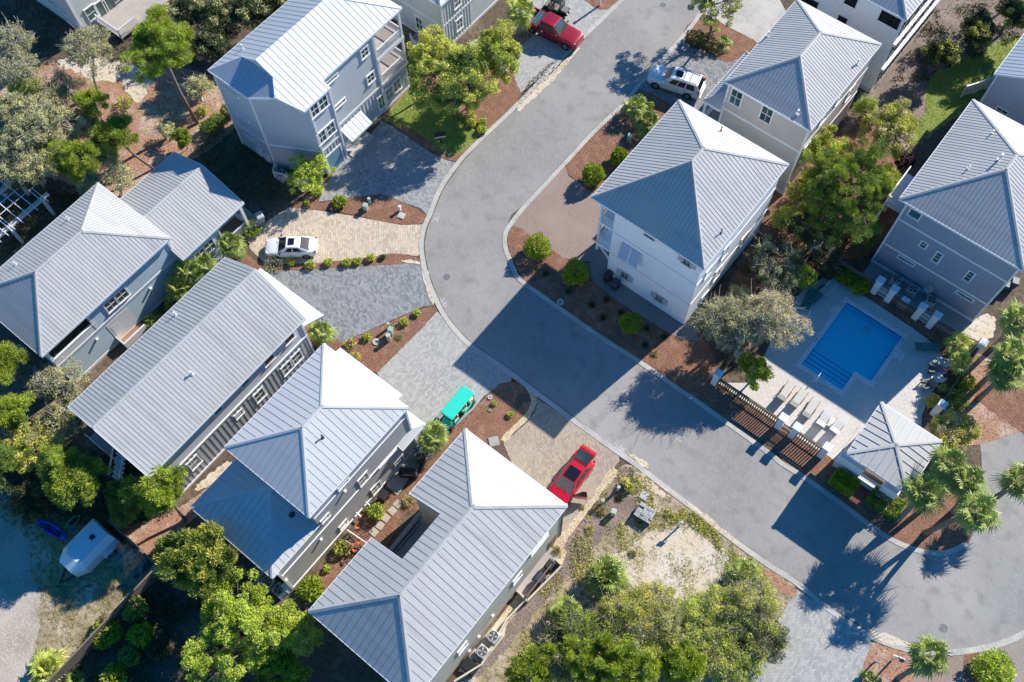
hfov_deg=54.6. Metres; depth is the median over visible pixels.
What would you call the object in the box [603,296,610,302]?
grass tuft
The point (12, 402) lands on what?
pine tree
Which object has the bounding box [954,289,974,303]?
window
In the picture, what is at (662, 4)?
manhole cover
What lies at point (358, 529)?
bicycle
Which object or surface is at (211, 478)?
bare sand strip
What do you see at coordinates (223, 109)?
shrub
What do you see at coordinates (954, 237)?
house
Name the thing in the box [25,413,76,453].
oak tree
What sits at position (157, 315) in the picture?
shrub
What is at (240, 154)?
ground cover
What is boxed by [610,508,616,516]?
utility pedestal
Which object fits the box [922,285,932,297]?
satellite dish
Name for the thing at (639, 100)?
palmetto
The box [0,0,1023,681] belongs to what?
ground
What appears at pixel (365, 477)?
window
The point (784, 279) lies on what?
oak tree
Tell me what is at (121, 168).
oak tree
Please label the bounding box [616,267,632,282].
window
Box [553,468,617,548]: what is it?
pebble border
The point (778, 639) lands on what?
scrub bush
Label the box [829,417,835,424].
side table
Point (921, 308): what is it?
fence pillar
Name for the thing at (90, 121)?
oak tree
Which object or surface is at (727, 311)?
oak tree
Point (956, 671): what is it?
rose drive
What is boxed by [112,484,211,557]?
verge mulch
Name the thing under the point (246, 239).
side path
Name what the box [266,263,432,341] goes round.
slate drive
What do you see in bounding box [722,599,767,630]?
scrub bush
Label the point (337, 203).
shrub
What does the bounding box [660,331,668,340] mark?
grass tuft
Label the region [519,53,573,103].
dead leaves
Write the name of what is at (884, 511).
hedge
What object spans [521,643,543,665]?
shrub
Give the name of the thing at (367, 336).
shrub
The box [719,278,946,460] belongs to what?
pool deck
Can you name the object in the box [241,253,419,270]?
drive strip bed
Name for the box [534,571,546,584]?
wheelie bin
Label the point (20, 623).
sandy track
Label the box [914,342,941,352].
sun lounger
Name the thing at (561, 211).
brick drive
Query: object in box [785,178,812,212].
leafy tree
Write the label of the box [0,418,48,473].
oak tree
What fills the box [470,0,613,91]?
driveway
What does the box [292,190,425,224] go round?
drive island bed
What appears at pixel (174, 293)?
palm
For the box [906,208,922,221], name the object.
window
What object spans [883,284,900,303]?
fence pillar
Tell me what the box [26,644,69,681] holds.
palmetto
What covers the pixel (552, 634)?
scrub bush
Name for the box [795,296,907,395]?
swimming pool
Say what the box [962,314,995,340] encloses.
sand
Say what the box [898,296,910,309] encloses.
planter block
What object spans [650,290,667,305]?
window
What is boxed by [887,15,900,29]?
window
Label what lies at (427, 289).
spilled sand
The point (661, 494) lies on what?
roadside sand
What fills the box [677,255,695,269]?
window
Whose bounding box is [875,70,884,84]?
window
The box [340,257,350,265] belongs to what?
shrub
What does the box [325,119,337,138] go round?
window
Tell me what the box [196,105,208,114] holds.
shrub
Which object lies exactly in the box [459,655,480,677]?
equipment cabinet
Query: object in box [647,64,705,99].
sport utility car
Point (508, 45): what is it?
leafy tree
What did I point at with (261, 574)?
air conditioner
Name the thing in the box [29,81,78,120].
oak tree
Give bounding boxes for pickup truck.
[525,6,583,50]
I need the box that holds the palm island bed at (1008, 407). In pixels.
[974,323,1023,433]
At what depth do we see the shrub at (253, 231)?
86.00 m
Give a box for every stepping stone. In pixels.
[369,527,378,536]
[375,521,384,530]
[381,513,389,522]
[387,506,397,515]
[393,499,402,508]
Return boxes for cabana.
[832,401,942,503]
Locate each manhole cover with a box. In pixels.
[442,273,450,280]
[659,2,666,7]
[938,622,948,633]
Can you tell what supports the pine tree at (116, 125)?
on the pine straw yard at (154, 154)
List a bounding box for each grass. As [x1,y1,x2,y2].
[23,524,144,584]
[35,585,129,670]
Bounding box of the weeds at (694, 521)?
[614,494,763,568]
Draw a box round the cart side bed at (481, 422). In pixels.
[304,382,530,591]
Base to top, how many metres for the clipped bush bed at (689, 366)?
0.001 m
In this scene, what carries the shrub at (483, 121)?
on the garden mulch bed at (492, 109)
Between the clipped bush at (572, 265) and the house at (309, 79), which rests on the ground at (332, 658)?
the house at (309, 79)
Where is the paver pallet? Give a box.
[632,502,656,525]
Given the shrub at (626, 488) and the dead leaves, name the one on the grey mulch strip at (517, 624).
the shrub at (626, 488)
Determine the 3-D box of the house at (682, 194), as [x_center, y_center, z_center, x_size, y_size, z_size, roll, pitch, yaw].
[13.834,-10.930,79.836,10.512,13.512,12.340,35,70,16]
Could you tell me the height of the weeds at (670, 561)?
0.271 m
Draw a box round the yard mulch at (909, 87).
[841,0,1023,152]
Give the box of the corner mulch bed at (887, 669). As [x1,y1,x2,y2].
[859,642,914,681]
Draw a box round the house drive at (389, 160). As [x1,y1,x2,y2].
[318,121,455,214]
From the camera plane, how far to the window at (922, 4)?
87.20 m
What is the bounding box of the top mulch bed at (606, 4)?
[586,0,617,9]
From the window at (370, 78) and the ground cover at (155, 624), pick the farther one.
the window at (370, 78)
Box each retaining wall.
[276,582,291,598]
[454,599,524,681]
[517,558,562,602]
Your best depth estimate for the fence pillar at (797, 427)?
76.37 m
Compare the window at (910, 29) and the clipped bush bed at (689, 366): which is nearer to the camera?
the clipped bush bed at (689, 366)
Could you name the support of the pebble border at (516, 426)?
on the cart side bed at (481, 422)
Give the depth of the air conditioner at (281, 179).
88.66 m
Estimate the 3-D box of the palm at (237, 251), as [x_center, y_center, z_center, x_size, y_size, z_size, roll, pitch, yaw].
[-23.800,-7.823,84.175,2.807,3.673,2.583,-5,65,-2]
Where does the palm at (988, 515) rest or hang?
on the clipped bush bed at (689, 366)
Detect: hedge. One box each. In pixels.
[827,467,860,497]
[864,483,906,521]
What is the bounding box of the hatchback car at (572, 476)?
[548,444,596,505]
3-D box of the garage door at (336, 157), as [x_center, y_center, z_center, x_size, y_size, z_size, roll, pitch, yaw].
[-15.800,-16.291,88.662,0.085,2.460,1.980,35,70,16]
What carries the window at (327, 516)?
in the house at (319, 446)
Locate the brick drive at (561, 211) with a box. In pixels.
[513,167,608,267]
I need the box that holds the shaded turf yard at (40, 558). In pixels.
[0,483,146,590]
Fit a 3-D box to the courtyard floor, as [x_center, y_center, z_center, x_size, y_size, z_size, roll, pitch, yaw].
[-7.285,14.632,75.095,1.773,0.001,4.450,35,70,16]
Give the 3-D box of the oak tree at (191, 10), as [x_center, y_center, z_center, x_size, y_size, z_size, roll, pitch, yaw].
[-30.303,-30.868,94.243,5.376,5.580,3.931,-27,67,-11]
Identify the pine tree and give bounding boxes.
[0,339,36,393]
[0,390,42,435]
[0,439,34,492]
[35,440,113,510]
[44,138,106,186]
[71,83,109,120]
[87,111,154,169]
[103,478,142,529]
[116,464,188,522]
[119,3,198,124]
[153,519,240,605]
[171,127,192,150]
[504,641,557,681]
[556,630,623,681]
[593,637,663,681]
[657,638,709,681]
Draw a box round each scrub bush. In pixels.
[534,615,582,668]
[552,600,603,652]
[577,621,619,662]
[588,585,643,643]
[598,579,663,641]
[617,625,656,671]
[624,609,671,655]
[638,575,679,617]
[639,592,706,656]
[661,616,706,659]
[671,587,716,628]
[673,590,728,653]
[687,620,731,681]
[700,613,741,662]
[704,580,761,658]
[705,625,771,681]
[715,602,796,669]
[721,564,784,634]
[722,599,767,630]
[725,284,754,307]
[769,201,803,233]
[811,239,844,280]
[844,222,882,251]
[851,86,882,120]
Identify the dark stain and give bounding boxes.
[512,393,529,411]
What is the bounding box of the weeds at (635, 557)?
[518,466,765,681]
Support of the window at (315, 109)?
in the house at (309, 79)
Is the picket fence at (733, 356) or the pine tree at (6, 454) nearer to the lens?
the pine tree at (6, 454)
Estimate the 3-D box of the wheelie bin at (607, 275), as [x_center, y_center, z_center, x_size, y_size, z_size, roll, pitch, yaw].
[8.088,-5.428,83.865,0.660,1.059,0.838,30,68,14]
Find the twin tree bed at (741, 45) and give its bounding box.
[684,13,756,61]
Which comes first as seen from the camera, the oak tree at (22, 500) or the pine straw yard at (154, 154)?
the oak tree at (22, 500)
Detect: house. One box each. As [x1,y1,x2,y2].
[0,152,251,382]
[36,0,171,41]
[68,257,326,495]
[190,343,426,589]
[207,0,409,173]
[308,428,567,681]
[391,0,498,48]
[591,99,788,323]
[702,0,881,194]
[801,0,939,92]
[871,99,1023,321]
[980,34,1023,125]
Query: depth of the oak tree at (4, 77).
89.28 m
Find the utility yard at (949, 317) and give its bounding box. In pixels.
[862,262,970,339]
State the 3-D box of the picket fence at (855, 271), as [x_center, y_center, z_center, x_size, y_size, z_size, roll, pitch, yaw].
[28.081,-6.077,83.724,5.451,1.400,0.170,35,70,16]
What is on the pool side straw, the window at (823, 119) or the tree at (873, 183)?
the tree at (873, 183)
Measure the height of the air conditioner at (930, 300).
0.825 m
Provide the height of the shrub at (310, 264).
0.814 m
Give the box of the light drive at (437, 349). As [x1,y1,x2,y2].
[377,312,511,494]
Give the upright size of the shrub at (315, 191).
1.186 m
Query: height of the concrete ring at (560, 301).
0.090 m
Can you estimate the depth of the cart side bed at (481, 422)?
78.32 m
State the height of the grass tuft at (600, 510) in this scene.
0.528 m
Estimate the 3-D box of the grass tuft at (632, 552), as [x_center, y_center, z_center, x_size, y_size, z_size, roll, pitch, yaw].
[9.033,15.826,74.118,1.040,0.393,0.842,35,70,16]
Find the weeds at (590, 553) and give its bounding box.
[519,465,767,681]
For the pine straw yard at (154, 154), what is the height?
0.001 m
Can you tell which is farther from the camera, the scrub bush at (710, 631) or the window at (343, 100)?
the window at (343, 100)
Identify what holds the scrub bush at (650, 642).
on the empty lot
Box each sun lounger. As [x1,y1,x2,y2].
[777,380,795,401]
[789,387,808,408]
[800,287,817,309]
[801,397,820,419]
[806,284,828,304]
[816,406,834,427]
[819,277,839,295]
[829,413,849,434]
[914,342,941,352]
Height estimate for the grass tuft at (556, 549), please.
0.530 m
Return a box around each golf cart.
[438,385,475,432]
[542,0,570,18]
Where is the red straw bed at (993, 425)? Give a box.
[928,354,1020,445]
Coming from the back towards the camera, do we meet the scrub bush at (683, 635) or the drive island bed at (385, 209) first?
the drive island bed at (385, 209)
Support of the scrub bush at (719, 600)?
on the empty lot
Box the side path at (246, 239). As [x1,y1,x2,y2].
[234,211,247,242]
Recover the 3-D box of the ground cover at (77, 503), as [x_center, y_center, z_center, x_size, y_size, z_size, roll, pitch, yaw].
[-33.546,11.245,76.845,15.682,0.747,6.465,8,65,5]
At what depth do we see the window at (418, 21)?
94.84 m
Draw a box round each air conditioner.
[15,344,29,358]
[253,566,266,583]
[260,575,277,591]
[271,582,286,599]
[275,168,287,183]
[411,34,418,44]
[474,643,491,660]
[484,628,502,646]
[887,273,902,286]
[902,284,918,299]
[923,294,937,310]
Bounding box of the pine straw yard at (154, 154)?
[0,62,234,198]
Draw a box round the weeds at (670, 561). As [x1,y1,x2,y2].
[621,515,724,596]
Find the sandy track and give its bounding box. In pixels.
[0,487,40,681]
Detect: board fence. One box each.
[47,566,158,681]
[106,519,175,581]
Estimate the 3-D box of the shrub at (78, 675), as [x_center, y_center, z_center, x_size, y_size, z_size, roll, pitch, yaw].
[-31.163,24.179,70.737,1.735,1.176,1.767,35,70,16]
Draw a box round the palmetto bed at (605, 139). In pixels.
[566,88,672,192]
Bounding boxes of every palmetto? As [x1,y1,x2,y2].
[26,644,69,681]
[545,593,584,626]
[583,551,634,600]
[619,94,649,121]
[630,108,659,142]
[715,34,733,53]
[721,555,763,594]
[858,669,880,681]
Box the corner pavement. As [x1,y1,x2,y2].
[704,0,785,42]
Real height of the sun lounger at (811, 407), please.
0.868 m
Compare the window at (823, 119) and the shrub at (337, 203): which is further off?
the shrub at (337, 203)
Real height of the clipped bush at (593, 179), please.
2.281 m
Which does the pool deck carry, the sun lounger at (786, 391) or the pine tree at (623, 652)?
the sun lounger at (786, 391)
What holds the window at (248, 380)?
in the house at (200, 373)
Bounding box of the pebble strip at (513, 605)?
[493,547,566,625]
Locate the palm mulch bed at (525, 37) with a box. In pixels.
[488,23,532,56]
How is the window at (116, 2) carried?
in the house at (125, 16)
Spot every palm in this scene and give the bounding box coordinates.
[164,274,196,303]
[171,258,202,290]
[190,252,218,279]
[215,230,248,259]
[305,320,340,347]
[412,418,449,456]
[504,0,536,35]
[894,470,952,523]
[896,630,951,681]
[922,491,1005,535]
[927,444,969,497]
[943,328,976,359]
[945,464,991,514]
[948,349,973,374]
[976,332,1023,388]
[976,355,1023,400]
[988,460,1023,505]
[990,296,1023,349]
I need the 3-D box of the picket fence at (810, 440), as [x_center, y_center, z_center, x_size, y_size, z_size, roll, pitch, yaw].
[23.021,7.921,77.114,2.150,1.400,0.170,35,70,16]
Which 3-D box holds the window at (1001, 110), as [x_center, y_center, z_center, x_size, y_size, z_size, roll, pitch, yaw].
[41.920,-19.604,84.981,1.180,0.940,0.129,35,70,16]
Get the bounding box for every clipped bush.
[522,232,551,260]
[561,256,589,285]
[582,162,606,186]
[609,145,628,166]
[618,311,642,334]
[794,262,818,288]
[834,266,853,284]
[847,272,871,296]
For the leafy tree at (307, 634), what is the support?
on the ground at (332, 658)
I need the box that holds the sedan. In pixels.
[265,234,317,259]
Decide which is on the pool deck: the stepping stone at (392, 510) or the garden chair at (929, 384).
the garden chair at (929, 384)
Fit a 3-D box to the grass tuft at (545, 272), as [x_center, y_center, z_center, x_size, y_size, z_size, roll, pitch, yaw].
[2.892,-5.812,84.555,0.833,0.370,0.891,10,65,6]
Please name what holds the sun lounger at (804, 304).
on the pool deck
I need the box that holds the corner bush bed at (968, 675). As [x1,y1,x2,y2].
[963,653,991,681]
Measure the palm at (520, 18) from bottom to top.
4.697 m
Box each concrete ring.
[372,338,379,344]
[557,299,563,304]
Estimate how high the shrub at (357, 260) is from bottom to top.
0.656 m
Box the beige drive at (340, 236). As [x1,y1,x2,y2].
[238,206,422,262]
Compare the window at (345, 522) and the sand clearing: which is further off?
the sand clearing
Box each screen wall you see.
[272,161,308,185]
[409,33,429,51]
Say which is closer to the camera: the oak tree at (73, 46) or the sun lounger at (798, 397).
the sun lounger at (798, 397)
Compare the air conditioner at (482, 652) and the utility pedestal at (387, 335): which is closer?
the air conditioner at (482, 652)
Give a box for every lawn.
[387,84,476,155]
[913,36,1019,143]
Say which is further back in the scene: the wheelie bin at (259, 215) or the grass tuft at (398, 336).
the wheelie bin at (259, 215)
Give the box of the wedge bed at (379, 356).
[314,306,437,371]
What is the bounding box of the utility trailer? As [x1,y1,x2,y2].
[59,519,119,583]
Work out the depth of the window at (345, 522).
74.39 m
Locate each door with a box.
[326,143,344,172]
[343,134,350,145]
[548,534,555,549]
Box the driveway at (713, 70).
[639,39,740,111]
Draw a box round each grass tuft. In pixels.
[395,333,402,341]
[400,494,415,509]
[542,269,550,276]
[549,544,561,556]
[563,287,572,293]
[578,504,584,510]
[584,524,595,534]
[586,301,595,308]
[594,505,605,514]
[598,313,606,320]
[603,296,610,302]
[613,492,625,501]
[617,308,625,314]
[628,547,638,557]
[641,339,648,348]
[642,323,651,331]
[650,348,660,356]
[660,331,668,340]
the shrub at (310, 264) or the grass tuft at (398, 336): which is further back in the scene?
the shrub at (310, 264)
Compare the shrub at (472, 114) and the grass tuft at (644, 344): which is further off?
the shrub at (472, 114)
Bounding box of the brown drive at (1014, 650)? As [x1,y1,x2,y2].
[979,637,1023,681]
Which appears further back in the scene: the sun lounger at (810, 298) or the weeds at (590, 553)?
the sun lounger at (810, 298)
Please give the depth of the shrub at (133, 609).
71.88 m
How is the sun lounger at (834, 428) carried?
on the pool deck
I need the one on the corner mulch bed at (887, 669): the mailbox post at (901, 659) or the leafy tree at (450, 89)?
the mailbox post at (901, 659)
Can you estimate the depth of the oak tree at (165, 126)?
90.11 m
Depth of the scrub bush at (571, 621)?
70.02 m
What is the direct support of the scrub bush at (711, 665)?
on the empty lot
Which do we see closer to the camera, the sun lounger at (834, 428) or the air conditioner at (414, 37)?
the sun lounger at (834, 428)
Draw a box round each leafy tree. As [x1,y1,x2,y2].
[179,565,291,681]
[253,646,312,681]
[258,598,323,658]
[285,153,336,194]
[404,39,500,118]
[405,24,462,85]
[469,18,522,87]
[687,0,742,40]
[737,351,774,390]
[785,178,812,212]
[798,124,848,168]
[894,146,915,176]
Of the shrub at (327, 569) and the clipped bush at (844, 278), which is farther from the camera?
the clipped bush at (844, 278)
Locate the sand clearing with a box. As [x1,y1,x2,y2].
[136,100,188,120]
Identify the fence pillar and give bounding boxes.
[710,368,723,386]
[774,412,788,430]
[787,421,802,439]
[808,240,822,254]
[817,441,833,459]
[870,275,886,294]
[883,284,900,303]
[911,301,928,320]
[925,310,942,329]
[929,398,948,416]
[970,337,988,355]
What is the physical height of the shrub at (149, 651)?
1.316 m
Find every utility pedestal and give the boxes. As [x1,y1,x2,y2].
[362,202,368,211]
[385,333,390,341]
[387,326,393,335]
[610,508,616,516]
[627,133,632,142]
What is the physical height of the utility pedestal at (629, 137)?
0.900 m
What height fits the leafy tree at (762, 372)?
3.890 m
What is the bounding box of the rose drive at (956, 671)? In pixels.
[913,655,963,681]
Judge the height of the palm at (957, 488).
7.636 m
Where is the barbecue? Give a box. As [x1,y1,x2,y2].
[399,467,417,478]
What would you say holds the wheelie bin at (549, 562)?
on the pebble strip at (513, 605)
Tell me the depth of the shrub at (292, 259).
85.13 m
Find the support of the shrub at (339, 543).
on the cart side bed at (481, 422)
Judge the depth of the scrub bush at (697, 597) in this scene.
71.06 m
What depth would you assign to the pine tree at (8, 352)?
74.68 m
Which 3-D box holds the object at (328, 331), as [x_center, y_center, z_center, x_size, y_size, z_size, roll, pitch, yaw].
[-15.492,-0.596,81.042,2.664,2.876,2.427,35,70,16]
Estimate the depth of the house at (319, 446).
69.77 m
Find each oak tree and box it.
[0,13,39,77]
[0,38,47,90]
[0,90,86,159]
[0,91,34,140]
[0,125,25,156]
[0,140,59,191]
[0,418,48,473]
[4,67,46,99]
[4,478,57,525]
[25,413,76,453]
[26,354,96,408]
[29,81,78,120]
[35,392,85,439]
[39,134,82,176]
[41,67,88,104]
[55,18,116,90]
[62,104,102,139]
[69,169,104,197]
[79,143,119,170]
[98,153,138,196]
[156,121,175,141]
[161,0,209,26]
[170,68,215,104]
[186,21,235,62]
[194,0,248,46]
[220,0,272,34]
[248,0,286,22]
[682,284,764,358]
[728,275,818,349]
[745,230,805,294]
[778,209,842,258]
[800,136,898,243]
[856,96,920,160]
[881,159,902,197]
[920,34,964,74]
[959,7,1003,53]
[994,0,1023,36]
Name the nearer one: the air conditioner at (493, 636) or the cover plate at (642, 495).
the air conditioner at (493, 636)
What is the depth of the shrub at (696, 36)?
94.70 m
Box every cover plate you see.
[397,212,405,218]
[488,436,499,446]
[639,490,649,500]
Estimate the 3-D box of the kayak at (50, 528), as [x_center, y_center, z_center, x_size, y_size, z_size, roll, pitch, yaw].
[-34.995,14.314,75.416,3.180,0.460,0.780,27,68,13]
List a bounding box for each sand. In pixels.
[401,259,433,304]
[517,47,579,110]
[628,453,650,468]
[631,471,669,497]
[656,481,738,543]
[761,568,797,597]
[870,630,910,646]
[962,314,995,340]
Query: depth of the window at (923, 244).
79.07 m
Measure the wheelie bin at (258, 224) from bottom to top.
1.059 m
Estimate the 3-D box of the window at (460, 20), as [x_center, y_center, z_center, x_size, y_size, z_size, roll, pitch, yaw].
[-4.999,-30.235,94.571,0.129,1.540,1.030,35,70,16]
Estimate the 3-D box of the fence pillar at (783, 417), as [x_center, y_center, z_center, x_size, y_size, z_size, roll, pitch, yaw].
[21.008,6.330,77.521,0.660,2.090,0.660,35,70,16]
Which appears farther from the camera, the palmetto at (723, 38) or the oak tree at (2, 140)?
the palmetto at (723, 38)
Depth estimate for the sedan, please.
85.00 m
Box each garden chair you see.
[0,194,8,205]
[919,377,936,390]
[927,362,942,374]
[930,371,946,386]
[938,357,950,369]
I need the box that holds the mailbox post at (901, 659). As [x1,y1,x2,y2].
[891,654,905,662]
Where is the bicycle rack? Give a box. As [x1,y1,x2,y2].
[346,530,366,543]
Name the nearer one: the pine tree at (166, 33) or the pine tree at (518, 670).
the pine tree at (518, 670)
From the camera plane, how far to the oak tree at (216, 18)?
91.73 m
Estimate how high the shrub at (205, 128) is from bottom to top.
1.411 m
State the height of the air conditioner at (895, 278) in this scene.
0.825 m
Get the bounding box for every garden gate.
[781,423,791,432]
[877,286,888,297]
[918,312,931,323]
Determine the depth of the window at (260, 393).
77.71 m
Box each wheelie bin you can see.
[251,218,261,230]
[254,210,264,223]
[377,488,389,501]
[416,452,425,464]
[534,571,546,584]
[543,558,555,571]
[603,269,612,282]
[610,277,620,290]
[1001,281,1010,291]
[1010,276,1019,288]
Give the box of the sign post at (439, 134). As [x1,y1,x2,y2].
[434,131,445,142]
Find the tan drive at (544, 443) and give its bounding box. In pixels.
[503,398,618,535]
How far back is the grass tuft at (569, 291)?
83.82 m
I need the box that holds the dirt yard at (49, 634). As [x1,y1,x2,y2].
[28,564,155,681]
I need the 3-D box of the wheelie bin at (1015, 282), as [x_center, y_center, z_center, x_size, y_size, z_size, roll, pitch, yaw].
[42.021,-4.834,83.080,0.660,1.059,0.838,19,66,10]
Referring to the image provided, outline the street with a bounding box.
[425,0,1023,649]
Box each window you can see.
[83,3,99,22]
[93,0,109,17]
[101,0,115,12]
[101,295,120,314]
[113,285,130,304]
[114,0,122,5]
[186,453,202,471]
[193,246,206,257]
[202,236,216,252]
[213,406,223,416]
[223,86,238,98]
[233,407,244,420]
[235,111,249,123]
[241,378,250,388]
[245,134,258,145]
[252,386,267,403]
[263,353,276,367]
[280,359,294,376]
[284,332,296,346]
[290,348,304,366]
[308,102,321,120]
[315,127,328,146]
[317,93,329,111]
[320,512,330,524]
[325,72,338,85]
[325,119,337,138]
[335,97,346,110]
[337,476,350,491]
[338,518,348,530]
[357,470,370,487]
[359,44,369,60]
[366,69,375,85]
[370,479,382,496]
[377,92,387,110]
[384,84,394,102]
[392,75,402,94]
[393,453,405,469]
[414,14,423,30]
[453,0,461,10]
[455,15,463,32]
[457,640,468,655]
[512,570,522,585]
[530,532,548,556]
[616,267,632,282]
[643,229,654,241]
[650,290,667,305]
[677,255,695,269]
[699,289,709,305]
[703,264,713,280]
[712,264,722,282]
[720,241,731,261]
[727,87,743,108]
[737,231,748,250]
[757,105,774,125]
[809,0,818,8]
[818,110,828,126]
[834,92,843,107]
[837,15,847,23]
[844,0,857,8]
[844,83,855,103]
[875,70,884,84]
[877,10,890,24]
[886,45,896,60]
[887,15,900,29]
[895,34,905,49]
[896,254,915,267]
[898,18,909,36]
[904,23,914,38]
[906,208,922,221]
[907,7,918,24]
[913,10,924,27]
[916,0,925,13]
[917,239,929,249]
[922,2,931,16]
[930,250,944,264]
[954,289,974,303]
[962,269,977,282]
[995,105,1009,115]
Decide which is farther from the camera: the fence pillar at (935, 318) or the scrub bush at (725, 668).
the fence pillar at (935, 318)
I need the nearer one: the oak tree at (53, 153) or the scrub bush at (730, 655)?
the scrub bush at (730, 655)
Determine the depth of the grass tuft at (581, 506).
75.77 m
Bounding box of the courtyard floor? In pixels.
[391,515,428,558]
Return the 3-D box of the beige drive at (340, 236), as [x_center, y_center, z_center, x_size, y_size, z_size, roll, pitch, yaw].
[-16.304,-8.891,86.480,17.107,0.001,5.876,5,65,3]
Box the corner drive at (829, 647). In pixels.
[746,590,871,681]
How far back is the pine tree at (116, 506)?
72.89 m
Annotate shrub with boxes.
[66,667,86,681]
[89,615,123,650]
[99,661,127,681]
[116,95,133,109]
[117,644,141,669]
[120,594,149,622]
[125,621,154,649]
[143,312,162,328]
[144,636,168,661]
[164,296,178,311]
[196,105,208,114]
[199,118,216,134]
[208,112,226,129]
[219,103,230,117]
[238,216,262,237]
[263,255,282,272]
[286,257,295,265]
[295,573,324,601]
[304,259,314,268]
[309,183,323,195]
[323,257,332,266]
[323,564,330,572]
[332,194,347,208]
[333,539,350,556]
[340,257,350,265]
[343,336,355,348]
[351,351,360,358]
[353,256,361,265]
[363,332,371,340]
[366,253,374,261]
[366,501,385,519]
[379,254,385,259]
[399,317,408,325]
[407,58,417,68]
[412,309,420,315]
[465,110,476,118]
[466,117,476,126]
[476,124,487,133]
[477,117,486,124]
[507,411,513,417]
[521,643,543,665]
[621,477,630,486]
[624,482,634,492]
[646,101,654,108]
[684,29,705,47]
[695,32,716,50]
[925,393,939,407]
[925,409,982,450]
[938,383,949,392]
[945,387,970,410]
[955,373,976,391]
[967,646,1017,681]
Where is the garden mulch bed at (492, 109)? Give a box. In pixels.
[384,67,520,160]
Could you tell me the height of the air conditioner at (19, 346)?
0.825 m
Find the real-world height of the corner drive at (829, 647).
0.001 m
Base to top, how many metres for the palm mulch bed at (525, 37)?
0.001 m
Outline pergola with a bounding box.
[0,173,55,243]
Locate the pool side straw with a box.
[725,117,913,352]
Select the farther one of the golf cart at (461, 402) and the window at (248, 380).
the golf cart at (461, 402)
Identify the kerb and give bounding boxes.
[419,0,1023,655]
[502,11,967,555]
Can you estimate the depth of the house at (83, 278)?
79.08 m
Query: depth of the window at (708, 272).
77.24 m
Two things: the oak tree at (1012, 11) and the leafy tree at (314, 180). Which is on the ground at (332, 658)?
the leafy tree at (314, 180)
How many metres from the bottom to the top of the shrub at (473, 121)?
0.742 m
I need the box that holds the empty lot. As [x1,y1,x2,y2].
[460,464,795,681]
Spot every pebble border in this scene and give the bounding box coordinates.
[501,387,536,441]
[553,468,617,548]
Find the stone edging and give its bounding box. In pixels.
[389,510,420,551]
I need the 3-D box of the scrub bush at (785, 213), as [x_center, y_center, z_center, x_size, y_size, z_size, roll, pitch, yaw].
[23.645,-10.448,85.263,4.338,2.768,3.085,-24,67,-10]
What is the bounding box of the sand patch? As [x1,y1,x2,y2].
[613,513,728,599]
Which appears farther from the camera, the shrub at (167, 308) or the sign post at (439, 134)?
the sign post at (439, 134)
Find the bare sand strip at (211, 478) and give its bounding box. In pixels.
[195,461,231,490]
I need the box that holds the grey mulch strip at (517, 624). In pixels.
[468,466,640,676]
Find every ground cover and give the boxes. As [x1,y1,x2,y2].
[0,0,220,79]
[0,188,82,258]
[0,435,172,532]
[4,83,227,196]
[61,581,247,681]
[193,128,298,203]
[740,211,848,277]
[892,0,1023,80]
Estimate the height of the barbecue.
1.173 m
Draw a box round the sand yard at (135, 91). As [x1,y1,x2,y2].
[57,56,151,102]
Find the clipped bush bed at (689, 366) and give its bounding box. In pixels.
[508,225,968,550]
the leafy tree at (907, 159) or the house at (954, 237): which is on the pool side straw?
the leafy tree at (907, 159)
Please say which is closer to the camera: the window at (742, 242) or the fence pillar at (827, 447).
the fence pillar at (827, 447)
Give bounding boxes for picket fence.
[716,378,777,424]
[721,249,814,370]
[793,432,821,453]
[817,248,875,288]
[889,296,915,315]
[931,320,976,351]
[942,347,978,399]
[960,76,995,97]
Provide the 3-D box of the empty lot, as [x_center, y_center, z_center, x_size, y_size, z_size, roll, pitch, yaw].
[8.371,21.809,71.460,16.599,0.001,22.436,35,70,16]
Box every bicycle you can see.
[341,537,359,550]
[350,525,372,531]
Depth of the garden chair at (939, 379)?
79.57 m
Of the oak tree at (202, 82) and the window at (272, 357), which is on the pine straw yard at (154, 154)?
the oak tree at (202, 82)
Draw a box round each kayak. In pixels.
[36,519,67,539]
[65,515,80,526]
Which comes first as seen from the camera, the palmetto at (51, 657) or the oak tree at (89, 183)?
the palmetto at (51, 657)
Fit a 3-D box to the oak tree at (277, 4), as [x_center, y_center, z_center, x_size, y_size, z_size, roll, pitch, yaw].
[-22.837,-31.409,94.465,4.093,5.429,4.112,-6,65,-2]
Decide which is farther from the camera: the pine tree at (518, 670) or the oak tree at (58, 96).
the oak tree at (58, 96)
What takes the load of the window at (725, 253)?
in the house at (682, 194)
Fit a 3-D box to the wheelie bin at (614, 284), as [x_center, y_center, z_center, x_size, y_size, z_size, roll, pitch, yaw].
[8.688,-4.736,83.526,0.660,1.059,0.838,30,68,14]
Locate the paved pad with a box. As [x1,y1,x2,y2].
[458,616,506,672]
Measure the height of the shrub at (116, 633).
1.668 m
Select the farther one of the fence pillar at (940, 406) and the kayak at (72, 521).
the fence pillar at (940, 406)

